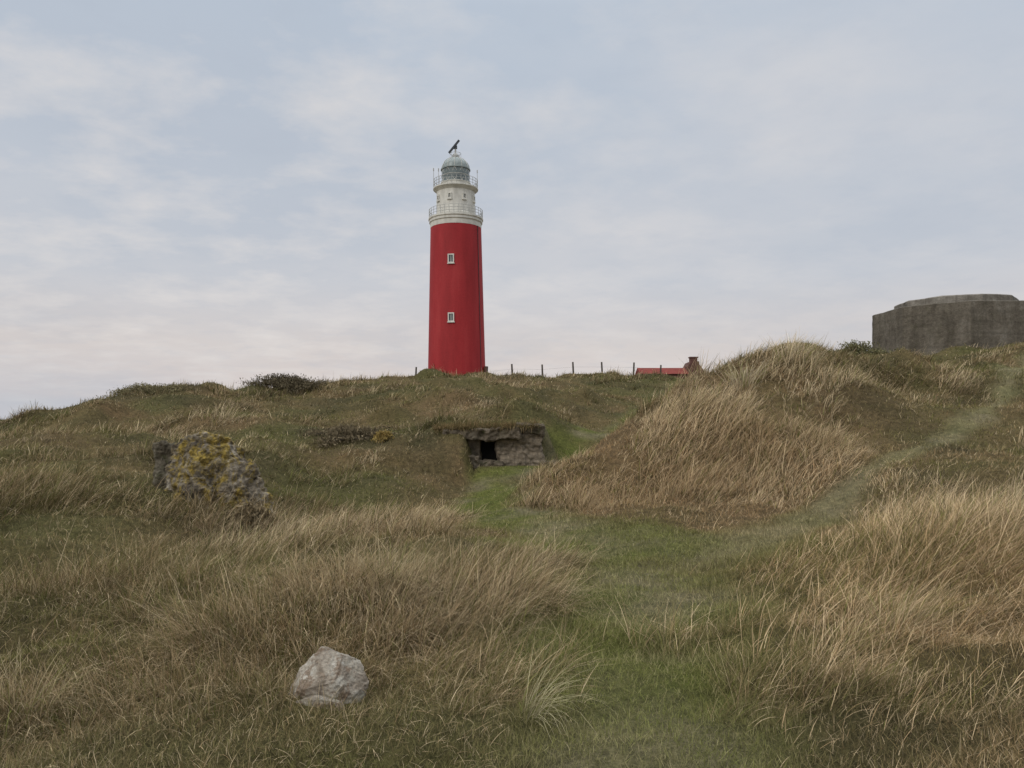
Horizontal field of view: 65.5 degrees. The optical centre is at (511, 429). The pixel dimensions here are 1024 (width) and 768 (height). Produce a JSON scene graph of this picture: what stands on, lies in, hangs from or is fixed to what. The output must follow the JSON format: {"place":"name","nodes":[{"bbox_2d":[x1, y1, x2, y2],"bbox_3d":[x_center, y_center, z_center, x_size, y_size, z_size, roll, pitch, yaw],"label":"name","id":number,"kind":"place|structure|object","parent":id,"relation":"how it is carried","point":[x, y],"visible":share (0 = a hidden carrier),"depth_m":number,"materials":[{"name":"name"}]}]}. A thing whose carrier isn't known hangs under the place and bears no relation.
{"place":"outdoors","nodes":[
{"label":"outdoors","id":0,"kind":"place"},
{"bbox_2d":[0,329,1023,767],"bbox_3d":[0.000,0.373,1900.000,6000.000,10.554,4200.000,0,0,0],"label":"ground","id":1,"kind":"structure","parent":0,"point":[494,480],"depth_m":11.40,"materials":[{"name":"green plant"}]},
{"bbox_2d":[0,631,104,741],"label":"grass tussock","id":2,"kind":"object","parent":1,"relation":"on","point":[22,705],"depth_m":4.56,"materials":[{"name":"plant"}]},
{"bbox_2d":[96,381,191,397],"bbox_3d":[-17.360,-1.839,37.351,4.558,1.002,2.457,0,0,-11],"label":"shrub","id":3,"kind":"object","parent":1,"relation":"on","point":[149,389],"visible":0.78,"depth_m":37.38,"materials":[{"name":"green plant"}]},
{"bbox_2d":[152,440,176,489],"bbox_3d":[-6.188,0.734,14.435,0.658,1.103,0.844,0,0,0],"label":"boulder","id":4,"kind":"object","parent":1,"relation":"on","point":[161,449],"visible":0.35,"depth_m":14.29,"materials":[{"name":"stone"}]},
{"bbox_2d":[164,431,275,517],"bbox_3d":[-5.149,0.925,14.190,1.953,1.827,1.345,0,0,0],"label":"boulder","id":5,"kind":"object","parent":1,"relation":"on","point":[201,460],"visible":0.59,"depth_m":13.94,"materials":[{"name":"rock"},{"name":"lichen"}]},
{"bbox_2d":[220,496,282,533],"bbox_3d":[-4.377,1.447,13.278,1.067,0.731,0.590,0,0,0],"label":"shrub","id":6,"kind":"object","parent":1,"relation":"on","point":[250,516],"visible":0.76,"depth_m":13.20,"materials":[{"name":"brown plant"}]},
{"bbox_2d":[238,373,332,395],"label":"shrub","id":7,"kind":"object","parent":1,"relation":"on","point":[295,382],"visible":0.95,"depth_m":41.60,"materials":[{"name":"green plant"}]},
{"bbox_2d":[289,646,368,709],"bbox_3d":[-1.127,1.569,4.840,0.495,0.477,0.435,0,0,0],"label":"rock","id":8,"kind":"object","parent":1,"relation":"on","point":[331,671],"visible":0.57,"depth_m":4.79,"materials":[{"name":"grey stone"}]},
{"bbox_2d":[298,421,403,447],"bbox_3d":[-4.938,0.164,24.164,2.822,0.891,2.299,0,0,-28],"label":"rock","id":9,"kind":"object","parent":1,"relation":"on","point":[351,432],"visible":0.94,"depth_m":23.96,"materials":[{"name":"grey stone"}]},
{"bbox_2d":[325,526,433,587],"bbox_3d":[-1.162,1.105,6.976,1.155,0.732,1.151,0,0,-32],"label":"grass tussock","id":10,"kind":"object","parent":1,"relation":"on","point":[382,560],"depth_m":6.97,"materials":[{"name":"beige plant"}]},
{"bbox_2d":[370,429,393,442],"bbox_3d":[-3.822,0.180,23.590,0.722,0.452,0.539,0,0,0],"label":"rock","id":11,"kind":"object","parent":1,"relation":"on","point":[379,435],"visible":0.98,"depth_m":23.54,"materials":[{"name":"yellow stone"}]},
{"bbox_2d":[428,139,486,375],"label":"lighthouse","id":12,"kind":"object","parent":1,"relation":"on","point":[456,324],"visible":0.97,"depth_m":113.80,"materials":[{"name":"red paint"}]},
{"bbox_2d":[447,192,451,198],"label":"window","id":13,"kind":"structure","parent":12,"relation":"in","point":[449,194],"depth_m":114.12,"materials":[{"name":"white paint"}]},
{"bbox_2d":[447,254,454,263],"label":"window","id":14,"kind":"structure","parent":12,"relation":"in","point":[450,256],"depth_m":113.07,"materials":[{"name":"white paint"}]},
{"bbox_2d":[447,312,454,322],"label":"window","id":15,"kind":"structure","parent":12,"relation":"in","point":[450,314],"depth_m":112.87,"materials":[{"name":"white paint"}]},
{"bbox_2d":[462,192,466,199],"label":"window","id":16,"kind":"structure","parent":12,"relation":"in","point":[464,195],"depth_m":114.48,"materials":[{"name":"white paint"}]},
{"bbox_2d":[431,418,556,469],"bbox_3d":[-0.584,0.607,24.119,3.913,2.055,1.682,0,0,0],"label":"ruined bunker","id":17,"kind":"object","parent":1,"relation":"on","point":[503,443],"visible":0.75,"depth_m":23.88,"materials":[{"name":"concrete"}]},
{"bbox_2d":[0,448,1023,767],"bbox_3d":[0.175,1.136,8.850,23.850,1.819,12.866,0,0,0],"label":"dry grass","id":18,"kind":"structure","parent":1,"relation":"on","point":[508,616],"depth_m":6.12,"materials":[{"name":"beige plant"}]},
{"bbox_2d":[415,362,661,374],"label":"wire fence","id":19,"kind":"object","parent":1,"relation":"on","point":[634,367],"visible":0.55,"depth_m":62.94,"materials":[{"name":"brown wood"}]},
{"bbox_2d":[475,630,613,741],"bbox_3d":[0.340,1.564,4.551,0.744,0.746,0.998,0,0,23],"label":"grass tussock","id":20,"kind":"object","parent":1,"relation":"on","point":[539,709],"depth_m":4.59,"materials":[{"name":"plant"}]},
{"bbox_2d":[635,357,702,377],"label":"brick house","id":21,"kind":"structure","parent":1,"relation":"on","point":[673,372],"depth_m":110.79,"materials":[{"name":"red brick"}]},
{"bbox_2d":[715,357,771,389],"bbox_3d":[6.191,-1.532,21.573,2.020,1.098,1.956,0,0,27],"label":"grass tussock","id":22,"kind":"object","parent":1,"relation":"on","point":[742,379],"depth_m":21.37,"materials":[{"name":"beige plant"}]},
{"bbox_2d":[758,331,828,364],"bbox_3d":[8.113,-2.381,22.808,2.267,1.232,2.303,0,0,0],"label":"grass tussock","id":23,"kind":"object","parent":1,"relation":"on","point":[791,357],"depth_m":22.61,"materials":[{"name":"beige plant"}]},
{"bbox_2d":[830,339,896,355],"bbox_3d":[12.822,-2.853,29.789,3.329,1.062,2.216,0,0,0],"label":"shrub","id":24,"kind":"object","parent":1,"relation":"on","point":[862,347],"visible":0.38,"depth_m":29.37,"materials":[{"name":"green plant"}]},
{"bbox_2d":[835,554,985,643],"bbox_3d":[2.838,1.261,5.814,1.126,0.771,1.125,0,0,0],"label":"grass tussock","id":25,"kind":"object","parent":1,"relation":"on","point":[905,610],"depth_m":5.76,"materials":[{"name":"beige plant"}]},
{"bbox_2d":[872,294,1023,356],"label":"bunker","id":26,"kind":"object","parent":1,"relation":"on","point":[936,324],"visible":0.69,"depth_m":46.54,"materials":[{"name":"concrete"}]},
{"bbox_2d":[0,0,1023,419],"label":"sky","id":27,"kind":"structure","parent":0,"point":[225,192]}
]}

